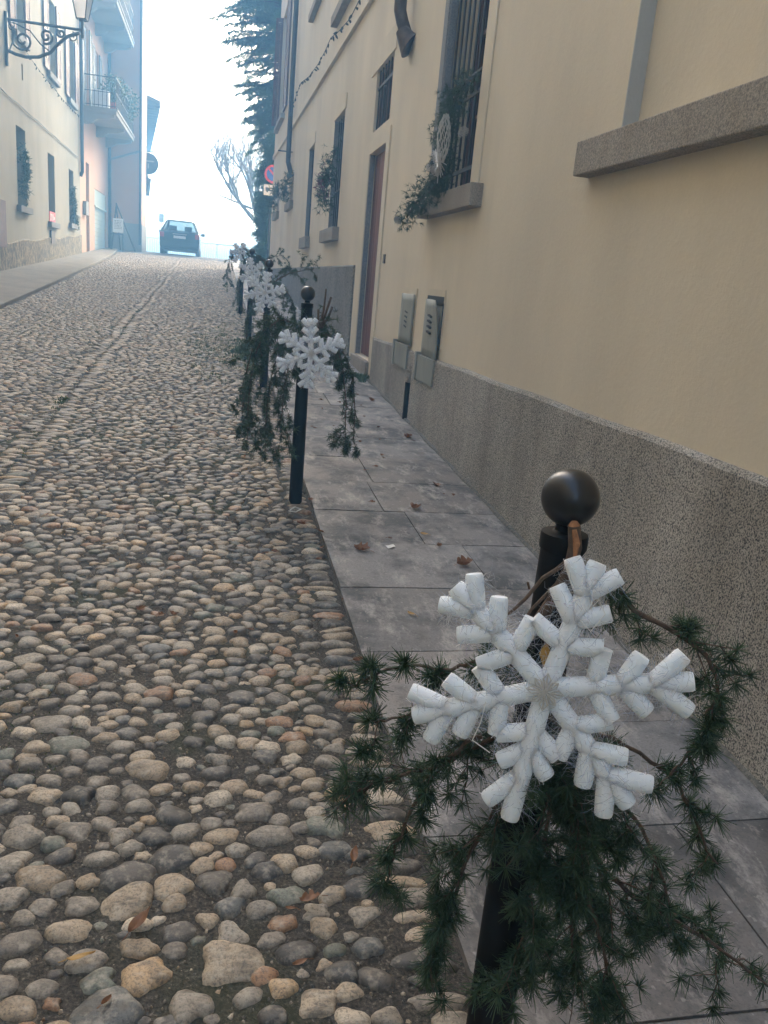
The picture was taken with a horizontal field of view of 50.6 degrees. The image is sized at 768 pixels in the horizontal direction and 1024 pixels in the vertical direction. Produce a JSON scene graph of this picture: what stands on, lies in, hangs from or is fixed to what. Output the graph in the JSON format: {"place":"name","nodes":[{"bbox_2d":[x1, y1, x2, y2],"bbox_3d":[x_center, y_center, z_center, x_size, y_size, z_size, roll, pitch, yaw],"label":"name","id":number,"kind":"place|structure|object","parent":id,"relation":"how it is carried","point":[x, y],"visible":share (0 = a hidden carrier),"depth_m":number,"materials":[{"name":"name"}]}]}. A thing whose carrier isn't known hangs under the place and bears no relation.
{"place":"outdoors","nodes":[
{"label":"outdoors","id":0,"kind":"place"},
{"bbox_2d":[0,247,117,308],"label":"concrete pavement","id":1,"kind":"structure","parent":0,"point":[19,283],"depth_m":17.66,"materials":[{"name":"grey concrete"}]},
{"bbox_2d":[117,250,261,262],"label":"junction asphalt","id":2,"kind":"structure","parent":0,"point":[182,256],"depth_m":34.85,"materials":[{"name":"grey asphalt"}]},
{"bbox_2d":[110,203,135,251],"bbox_3d":[-10.831,-11.655,33.295,0.935,1.891,0.940,14,18,29],"label":"easel sign","id":3,"kind":"object","parent":2,"relation":"on","point":[117,224],"visible":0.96,"depth_m":33.11,"materials":[{"name":"brown wood"}]},
{"bbox_2d":[159,214,163,227],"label":"traffic sign","id":4,"kind":"object","parent":2,"relation":"on","point":[161,218],"visible":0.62,"depth_m":49.30,"materials":[{"name":"white metal"}]},
{"bbox_2d":[159,219,204,256],"bbox_3d":[-9.401,-12.671,37.739,2.080,1.500,4.350,2,16,-12],"label":"parked car","id":5,"kind":"object","parent":2,"relation":"on","point":[174,239],"visible":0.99,"depth_m":35.86,"materials":[{"name":"paint"}]},
{"bbox_2d":[146,237,252,259],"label":"white railing","id":6,"kind":"object","parent":2,"relation":"on","point":[217,244],"visible":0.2,"depth_m":48.46,"materials":[{"name":"metal"}]},
{"bbox_2d":[146,0,272,258],"label":"sky","id":7,"kind":"structure","parent":0,"point":[186,73],"materials":[{"name":"white"}]},
{"bbox_2d":[0,252,470,1023],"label":"cobbled road","id":8,"kind":"structure","parent":0,"point":[230,956],"depth_m":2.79,"materials":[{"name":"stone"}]},
{"bbox_2d":[58,950,95,962],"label":"dead leaf","id":9,"kind":"object","parent":8,"relation":"on","point":[77,956],"visible":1,"depth_m":1.68,"materials":[{"name":"yellow plant"}]},
{"bbox_2d":[97,994,111,1007],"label":"dead leaf","id":10,"kind":"object","parent":8,"relation":"on","point":[106,999],"visible":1,"depth_m":1.60,"materials":[{"name":"brown plant"}]},
{"bbox_2d":[122,906,149,940],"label":"dead leaf","id":11,"kind":"object","parent":8,"relation":"on","point":[138,920],"visible":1,"depth_m":1.77,"materials":[{"name":"brown plant"}]},
{"bbox_2d":[136,605,145,609],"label":"dead leaf","id":12,"kind":"object","parent":8,"relation":"on","point":[140,607],"visible":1,"depth_m":3.21,"materials":[{"name":"brown plant"}]},
{"bbox_2d":[238,243,243,313],"bbox_3d":[-2.528,-4.093,14.427,0.081,1.318,0.081,2,16,-12],"label":"street bollard","id":13,"kind":"object","parent":8,"relation":"on","point":[241,302],"visible":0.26,"depth_m":14.47,"materials":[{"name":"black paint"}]},
{"bbox_2d":[222,249,237,291],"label":"cedar branch","id":14,"kind":"object","parent":13,"relation":"attached to","point":[232,256],"visible":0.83,"depth_m":14.23,"materials":[{"name":"green plant"}]},
{"bbox_2d":[229,243,247,262],"bbox_3d":[-2.486,-4.473,14.056,0.371,0.387,0.098,31,10,-18],"label":"snowflake decoration","id":15,"kind":"object","parent":14,"relation":"attached to","point":[239,250],"visible":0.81,"depth_m":14.03,"materials":[{"name":"white plastic"}]},
{"bbox_2d":[247,248,254,337],"bbox_3d":[-1.826,-2.908,11.095,0.081,1.318,0.081,2,16,-12],"label":"street bollard","id":16,"kind":"object","parent":8,"relation":"on","point":[252,250],"visible":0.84,"depth_m":11.09,"materials":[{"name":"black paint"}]},
{"bbox_2d":[232,251,253,313],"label":"cedar branch","id":17,"kind":"object","parent":16,"relation":"attached to","point":[238,285],"visible":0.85,"depth_m":10.90,"materials":[{"name":"green plant"}]},
{"bbox_2d":[238,257,263,286],"bbox_3d":[-1.752,-3.180,10.796,0.395,0.379,0.100,-34,19,2],"label":"snowflake decoration","id":18,"kind":"object","parent":17,"relation":"attached to","point":[251,266],"visible":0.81,"depth_m":10.77,"materials":[{"name":"white plastic"}]},
{"bbox_2d":[252,255,275,299],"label":"cedar branch","id":19,"kind":"object","parent":16,"relation":"attached to","point":[258,258],"visible":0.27,"depth_m":10.95,"materials":[{"name":"green plant"}]},
{"bbox_2d":[254,247,290,272],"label":"cedar branch","id":20,"kind":"object","parent":16,"relation":"attached to","point":[276,256],"visible":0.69,"depth_m":11.06,"materials":[{"name":"green plant"}]},
{"bbox_2d":[260,259,273,387],"bbox_3d":[-1.139,-1.756,7.858,0.081,1.318,0.081,2,16,-12],"label":"street bollard","id":21,"kind":"object","parent":8,"relation":"on","point":[269,263],"visible":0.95,"depth_m":7.80,"materials":[{"name":"black metal"}]},
{"bbox_2d":[238,274,268,364],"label":"cedar branch","id":22,"kind":"object","parent":21,"relation":"attached to","point":[246,328],"visible":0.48,"depth_m":7.71,"materials":[{"name":"green plant"}]},
{"bbox_2d":[244,271,286,312],"bbox_3d":[-1.105,-2.041,7.567,0.390,0.407,0.103,14,12,-12],"label":"snowflake decoration","id":23,"kind":"object","parent":22,"relation":"attached to","point":[259,290],"visible":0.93,"depth_m":7.55,"materials":[{"name":"white plastic"}]},
{"bbox_2d":[269,281,297,353],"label":"cedar branch","id":24,"kind":"object","parent":21,"relation":"attached to","point":[286,305],"visible":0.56,"depth_m":7.82,"materials":[{"name":"green plant"}]},
{"bbox_2d":[271,250,322,288],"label":"cedar branch","id":25,"kind":"object","parent":21,"relation":"attached to","point":[294,271],"visible":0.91,"depth_m":7.78,"materials":[{"name":"green plant"}]},
{"bbox_2d":[289,286,314,503],"bbox_3d":[-0.468,-0.592,4.578,0.081,1.318,0.081,2,16,-12],"label":"street bollard","id":26,"kind":"object","parent":8,"relation":"on","point":[307,293],"visible":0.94,"depth_m":4.58,"materials":[{"name":"black metal"}]},
{"bbox_2d":[233,303,288,457],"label":"cedar branch","id":27,"kind":"object","parent":26,"relation":"attached to","point":[248,398],"visible":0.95,"depth_m":4.44,"materials":[{"name":"green plant"}]},
{"bbox_2d":[227,318,295,450],"bbox_3d":[-0.711,-0.711,4.617,0.398,0.802,0.250,15,18,30],"label":"cedar branch","id":28,"kind":"object","parent":26,"relation":"attached to","point":[240,389],"visible":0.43,"depth_m":4.61,"materials":[{"name":"green plant"}]},
{"bbox_2d":[252,316,305,469],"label":"cedar branch","id":29,"kind":"object","parent":26,"relation":"attached to","point":[275,378],"visible":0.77,"depth_m":4.45,"materials":[{"name":"green plant"}]},
{"bbox_2d":[267,308,320,460],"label":"cedar branch","id":30,"kind":"object","parent":26,"relation":"attached to","point":[285,396],"visible":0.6,"depth_m":4.46,"materials":[{"name":"green plant"}]},
{"bbox_2d":[276,318,345,388],"bbox_3d":[-0.384,-0.839,4.309,0.379,0.395,0.100,4,13,-6],"label":"snowflake decoration","id":31,"kind":"object","parent":30,"relation":"attached to","point":[310,329],"visible":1,"depth_m":4.29,"materials":[{"name":"white plastic"}]},
{"bbox_2d":[298,319,357,454],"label":"cedar branch","id":32,"kind":"object","parent":26,"relation":"attached to","point":[339,365],"visible":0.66,"depth_m":4.49,"materials":[{"name":"green plant"}]},
{"bbox_2d":[311,289,350,371],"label":"cedar branch","id":33,"kind":"object","parent":26,"relation":"attached to","point":[324,319],"visible":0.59,"depth_m":4.40,"materials":[{"name":"green plant"}]},
{"bbox_2d":[315,327,361,458],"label":"cedar branch","id":34,"kind":"object","parent":26,"relation":"attached to","point":[350,372],"visible":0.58,"depth_m":4.54,"materials":[{"name":"green plant"}]},
{"bbox_2d":[293,958,313,964],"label":"dead leaf","id":35,"kind":"object","parent":8,"relation":"on","point":[300,961],"visible":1,"depth_m":1.72,"materials":[{"name":"brown plant"}]},
{"bbox_2d":[299,889,327,900],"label":"dead leaf","id":36,"kind":"object","parent":8,"relation":"on","point":[311,895],"visible":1,"depth_m":1.89,"materials":[{"name":"brown plant"}]},
{"bbox_2d":[350,844,357,867],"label":"dead leaf","id":37,"kind":"object","parent":8,"relation":"on","point":[354,853],"visible":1,"depth_m":2.03,"materials":[{"name":"brown plant"}]},
{"bbox_2d":[466,469,600,1023],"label":"street bollard","id":38,"kind":"object","parent":8,"relation":"on","point":[568,496],"visible":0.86,"depth_m":1.19,"materials":[{"name":"black metal"}]},
{"bbox_2d":[320,712,512,839],"bbox_3d":[0.059,0.398,1.266,0.324,0.231,0.157,2,16,-12],"label":"cedar branch","id":39,"kind":"object","parent":38,"relation":"attached to","point":[340,789],"visible":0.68,"depth_m":1.24,"materials":[{"name":"green plant"}]},
{"bbox_2d":[360,722,487,919],"bbox_3d":[0.058,0.493,1.258,0.196,0.376,0.143,2,16,-12],"label":"cedar branch","id":40,"kind":"object","parent":38,"relation":"attached to","point":[426,800],"visible":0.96,"depth_m":1.23,"materials":[{"name":"green plant"}]},
{"bbox_2d":[340,664,521,775],"bbox_3d":[0.097,0.288,1.226,0.323,0.230,0.108,2,16,-12],"label":"cedar branch","id":41,"kind":"object","parent":38,"relation":"attached to","point":[405,724],"visible":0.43,"depth_m":1.21,"materials":[{"name":"green plant"}]},
{"bbox_2d":[323,643,542,708],"bbox_3d":[0.086,0.231,1.196,0.345,0.131,0.095,4,16,-3],"label":"cedar branch","id":42,"kind":"object","parent":38,"relation":"attached to","point":[431,674],"visible":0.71,"depth_m":1.18,"materials":[{"name":"green plant"}]},
{"bbox_2d":[408,744,564,1019],"bbox_3d":[0.140,0.577,1.258,0.220,0.561,0.162,13,17,25],"label":"cedar branch","id":43,"kind":"object","parent":38,"relation":"attached to","point":[444,905],"visible":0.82,"depth_m":1.27,"materials":[{"name":"green plant"}]},
{"bbox_2d":[454,725,599,1023],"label":"cedar branch","id":44,"kind":"object","parent":38,"relation":"attached to","point":[536,926],"visible":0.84,"depth_m":1.21,"materials":[{"name":"green plant"}]},
{"bbox_2d":[508,520,581,636],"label":"cut branch","id":45,"kind":"object","parent":38,"relation":"attached to","point":[574,540],"visible":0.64,"depth_m":1.10,"materials":[{"name":"brown wood"}]},
{"bbox_2d":[406,544,701,824],"bbox_3d":[0.220,0.231,1.093,0.396,0.392,0.096,9,4,13],"label":"snowflake decoration","id":46,"kind":"object","parent":38,"relation":"attached to","point":[548,688],"visible":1,"depth_m":1.08,"materials":[{"name":"white plastic"}]},
{"bbox_2d":[533,714,626,1023],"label":"cedar branch","id":47,"kind":"object","parent":38,"relation":"attached to","point":[572,964],"visible":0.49,"depth_m":1.28,"materials":[{"name":"green plant"}]},
{"bbox_2d":[534,784,651,1023],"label":"cedar branch","id":48,"kind":"object","parent":38,"relation":"attached to","point":[618,996],"visible":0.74,"depth_m":1.28,"materials":[{"name":"green plant"}]},
{"bbox_2d":[547,714,703,981],"bbox_3d":[0.361,0.531,1.274,0.359,0.495,0.182,2,16,-12],"label":"cedar branch","id":49,"kind":"object","parent":38,"relation":"attached to","point":[632,841],"visible":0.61,"depth_m":1.28,"materials":[{"name":"green plant"}]},
{"bbox_2d":[507,769,767,1023],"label":"cedar branch","id":50,"kind":"object","parent":38,"relation":"attached to","point":[634,927],"visible":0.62,"depth_m":1.34,"materials":[{"name":"green plant"}]},
{"bbox_2d":[549,710,736,907],"bbox_3d":[0.396,0.467,1.258,0.389,0.384,0.119,2,16,-12],"label":"cedar branch","id":51,"kind":"object","parent":38,"relation":"attached to","point":[709,861],"visible":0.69,"depth_m":1.27,"materials":[{"name":"green plant"}]},
{"bbox_2d":[569,559,766,812],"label":"cedar branch","id":52,"kind":"object","parent":38,"relation":"attached to","point":[703,745],"visible":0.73,"depth_m":1.19,"materials":[{"name":"green plant"}]},
{"bbox_2d":[230,261,767,1023],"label":"stone pavement","id":53,"kind":"structure","parent":0,"point":[384,589],"depth_m":3.13,"materials":[{"name":"grey stone"}]},
{"bbox_2d":[353,372,369,382],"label":"weed tuft","id":54,"kind":"object","parent":53,"relation":"on","point":[361,377],"visible":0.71,"depth_m":8.92,"materials":[{"name":"green plant"}]},
{"bbox_2d":[354,541,372,551],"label":"dead leaf","id":55,"kind":"object","parent":53,"relation":"on","point":[361,546],"visible":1,"depth_m":4.04,"materials":[{"name":"brown plant"}]},
{"bbox_2d":[408,502,420,508],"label":"dead leaf","id":56,"kind":"object","parent":53,"relation":"on","point":[413,505],"visible":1,"depth_m":4.72,"materials":[{"name":"brown plant"}]},
{"bbox_2d":[456,555,472,564],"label":"dead leaf","id":57,"kind":"object","parent":53,"relation":"on","point":[463,560],"visible":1,"depth_m":3.98,"materials":[{"name":"brown plant"}]},
{"bbox_2d":[262,269,767,800],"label":"pavement edge","id":58,"kind":"object","parent":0,"point":[754,781],"visible":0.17,"depth_m":4.38,"materials":[{"name":"grey stone"}]},
{"bbox_3d":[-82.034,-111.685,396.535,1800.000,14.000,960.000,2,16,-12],"label":"ground","id":59,"kind":"structure","parent":0,"visible":0},
{"bbox_2d":[0,0,83,270],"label":"old cream house","id":60,"kind":"structure","parent":59,"relation":"on","point":[30,233],"depth_m":20.79,"materials":[{"name":"paint"}]},
{"bbox_2d":[16,143,33,204],"bbox_3d":[-8.450,-7.892,19.045,0.399,1.485,0.804,2,16,-12],"label":"window garland","id":61,"kind":"object","parent":60,"relation":"on","point":[26,172],"depth_m":18.97,"materials":[{"name":"green plant"}]},
{"bbox_2d":[0,87,77,156],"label":"wall cable","id":62,"kind":"object","parent":60,"relation":"attached to","point":[35,119],"depth_m":19.90,"materials":[{"name":"metal"}]},
{"bbox_2d":[4,0,92,65],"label":"street lantern","id":63,"kind":"object","parent":60,"relation":"attached to","point":[82,9],"visible":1,"depth_m":17.21,"materials":[{"name":"metal"}]},
{"bbox_2d":[48,4,50,69],"bbox_3d":[-9.038,-12.665,21.666,0.047,1.830,1.150,2,16,-12],"label":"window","id":64,"kind":"structure","parent":60,"relation":"in","point":[48,4],"depth_m":22.12,"materials":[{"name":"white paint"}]},
{"bbox_2d":[49,211,55,222],"bbox_3d":[-9.214,-8.193,22.594,0.016,0.280,0.850,2,16,-12],"label":"red plaque","id":65,"kind":"object","parent":60,"relation":"on","point":[52,216],"visible":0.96,"depth_m":22.55,"materials":[{"name":"white paint"}]},
{"bbox_2d":[26,50,78,117],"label":"fairy lights","id":66,"kind":"object","parent":60,"relation":"attached to","point":[52,87],"visible":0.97,"depth_m":21.90,"materials":[{"name":"plastic"}]},
{"bbox_2d":[69,186,79,230],"bbox_3d":[-9.823,-9.645,25.762,0.346,1.345,1.146,2,16,-12],"label":"window garland","id":67,"kind":"object","parent":60,"relation":"on","point":[72,195],"depth_m":25.52,"materials":[{"name":"green plant"}]},
{"bbox_2d":[78,0,147,252],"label":"orange house","id":68,"kind":"structure","parent":59,"relation":"on","point":[114,43],"depth_m":32.48,"materials":[{"name":"paint"}]},
{"bbox_2d":[84,27,86,104],"bbox_3d":[-10.253,-15.160,27.665,0.046,2.580,1.300,2,16,-12],"label":"window","id":69,"kind":"structure","parent":68,"relation":"in","point":[84,27],"depth_m":28.10,"materials":[{"name":"white paint"}]},
{"bbox_2d":[92,89,109,107],"bbox_3d":[-9.666,-14.075,27.764,0.550,0.570,0.350,2,16,-12],"label":"storage box","id":70,"kind":"object","parent":68,"relation":"on","point":[104,98],"visible":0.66,"depth_m":27.60,"materials":[{"name":"white paint"}]},
{"bbox_2d":[97,73,129,108],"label":"potted plant","id":71,"kind":"object","parent":68,"relation":"on","point":[112,89],"visible":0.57,"depth_m":28.60,"materials":[{"name":"green plant"}]},
{"bbox_2d":[109,85,139,121],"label":"potted plant","id":72,"kind":"object","parent":68,"relation":"on","point":[130,97],"visible":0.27,"depth_m":31.16,"materials":[{"name":"green plant"}]},
{"bbox_2d":[146,151,158,174],"bbox_3d":[-10.668,-15.811,36.763,0.916,1.027,0.147,2,16,-12],"label":"wall sign","id":73,"kind":"object","parent":68,"relation":"attached to","point":[152,164],"visible":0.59,"depth_m":36.75,"materials":[{"name":"metal"}]},
{"bbox_2d":[146,172,151,197],"bbox_3d":[-10.798,-14.873,36.947,0.481,1.090,0.416,2,16,-12],"label":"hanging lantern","id":74,"kind":"object","parent":73,"relation":"hanging from","point":[148,180],"visible":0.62,"depth_m":36.87,"materials":[{"name":"metal"}]},
{"bbox_2d":[146,95,160,150],"bbox_3d":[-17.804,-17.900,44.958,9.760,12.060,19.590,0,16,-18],"label":"sign","id":75,"kind":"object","parent":59,"relation":"on","point":[153,108],"depth_m":40.38,"materials":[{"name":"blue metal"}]},
{"bbox_2d":[197,94,264,223],"bbox_3d":[-6.306,-15.683,38.609,5.309,7.647,3.116,2,16,-12],"label":"bare tree","id":76,"kind":"object","parent":59,"relation":"on","point":[248,170],"visible":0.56,"depth_m":38.24,"materials":[{"name":"brown plant"}]},
{"bbox_2d":[206,0,281,216],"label":"conifer tree","id":77,"kind":"object","parent":59,"relation":"on","point":[265,14],"visible":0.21,"depth_m":29.00,"materials":[{"name":"green plant"}]},
{"bbox_2d":[248,132,274,263],"bbox_3d":[-3.846,-10.897,28.823,1.795,4.756,1.886,2,16,-12],"label":"columnar evergreen","id":78,"kind":"object","parent":59,"relation":"on","point":[261,209],"visible":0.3,"depth_m":28.47,"materials":[{"name":"green plant"}]},
{"bbox_2d":[263,164,273,257],"bbox_3d":[-3.908,-10.055,28.120,0.599,3.700,0.091,2,16,-12],"label":"no parking sign","id":79,"kind":"object","parent":59,"relation":"on","point":[269,171],"visible":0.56,"depth_m":27.76,"materials":[{"name":"metal"}]},
{"bbox_2d":[269,0,767,789],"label":"cream house","id":80,"kind":"structure","parent":59,"relation":"on","point":[571,272],"depth_m":3.93,"materials":[{"name":"paint"}]},
{"bbox_2d":[265,181,279,218],"bbox_3d":[-3.281,-9.141,23.832,0.493,0.980,1.295,3,16,-7],"label":"window garland","id":81,"kind":"object","parent":80,"relation":"on","point":[271,198],"depth_m":23.79,"materials":[{"name":"green plant"}]},
{"bbox_2d":[275,170,293,202],"bbox_3d":[-2.374,-7.757,19.356,0.458,0.745,0.993,2,16,-12],"label":"window garland","id":82,"kind":"object","parent":80,"relation":"on","point":[284,188],"depth_m":19.36,"materials":[{"name":"green plant"}]},
{"bbox_2d":[293,0,360,106],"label":"fairy lights","id":83,"kind":"object","parent":80,"relation":"attached to","point":[331,38],"visible":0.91,"depth_m":13.01,"materials":[{"name":"plastic"}]},
{"bbox_2d":[313,132,342,215],"bbox_3d":[-0.858,-4.979,12.020,0.388,1.153,0.999,2,16,-12],"label":"window garland","id":84,"kind":"object","parent":80,"relation":"attached to","point":[326,177],"depth_m":11.99,"materials":[{"name":"green plant"}]},
{"bbox_2d":[313,163,332,200],"bbox_3d":[-0.915,-4.938,12.168,0.291,0.592,0.460,2,16,-12],"label":"window garland","id":85,"kind":"object","parent":84,"relation":"attached to","point":[320,182],"depth_m":12.16,"materials":[{"name":"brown plant"}]},
{"bbox_2d":[361,151,384,356],"bbox_3d":[-0.076,-2.896,9.241,0.040,2.250,0.959,2,16,-12],"label":"door","id":86,"kind":"structure","parent":80,"relation":"in","point":[380,159],"depth_m":9.41,"materials":[{"name":"brown wood"}]},
{"bbox_2d":[377,58,393,128],"bbox_3d":[0.059,-4.499,8.775,0.047,0.630,0.940,2,16,-12],"label":"window","id":87,"kind":"structure","parent":80,"relation":"in","point":[393,58],"depth_m":9.06,"materials":[{"name":"brown paint"}]},
{"bbox_2d":[393,66,481,234],"bbox_3d":[0.380,-2.635,6.021,0.308,1.077,1.526,2,16,-12],"label":"garland","id":88,"kind":"object","parent":80,"relation":"attached to","point":[440,166],"depth_m":5.85,"materials":[{"name":"green plant"}]},
{"bbox_2d":[429,108,457,145],"bbox_3d":[0.437,-2.873,6.066,0.106,0.235,0.446,-1,17,-22],"label":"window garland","id":89,"kind":"object","parent":88,"relation":"attached to","point":[434,138],"depth_m":6.20,"materials":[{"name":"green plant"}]},
{"bbox_2d":[462,0,489,184],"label":"window","id":90,"kind":"structure","parent":80,"relation":"in","point":[488,1],"depth_m":6.39,"materials":[{"name":"brown paint"}]},
{"bbox_2d":[622,0,765,125],"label":"blind window","id":91,"kind":"structure","parent":80,"relation":"in","point":[685,51],"depth_m":3.17,"materials":[{"name":"beige paint"}]}
]}

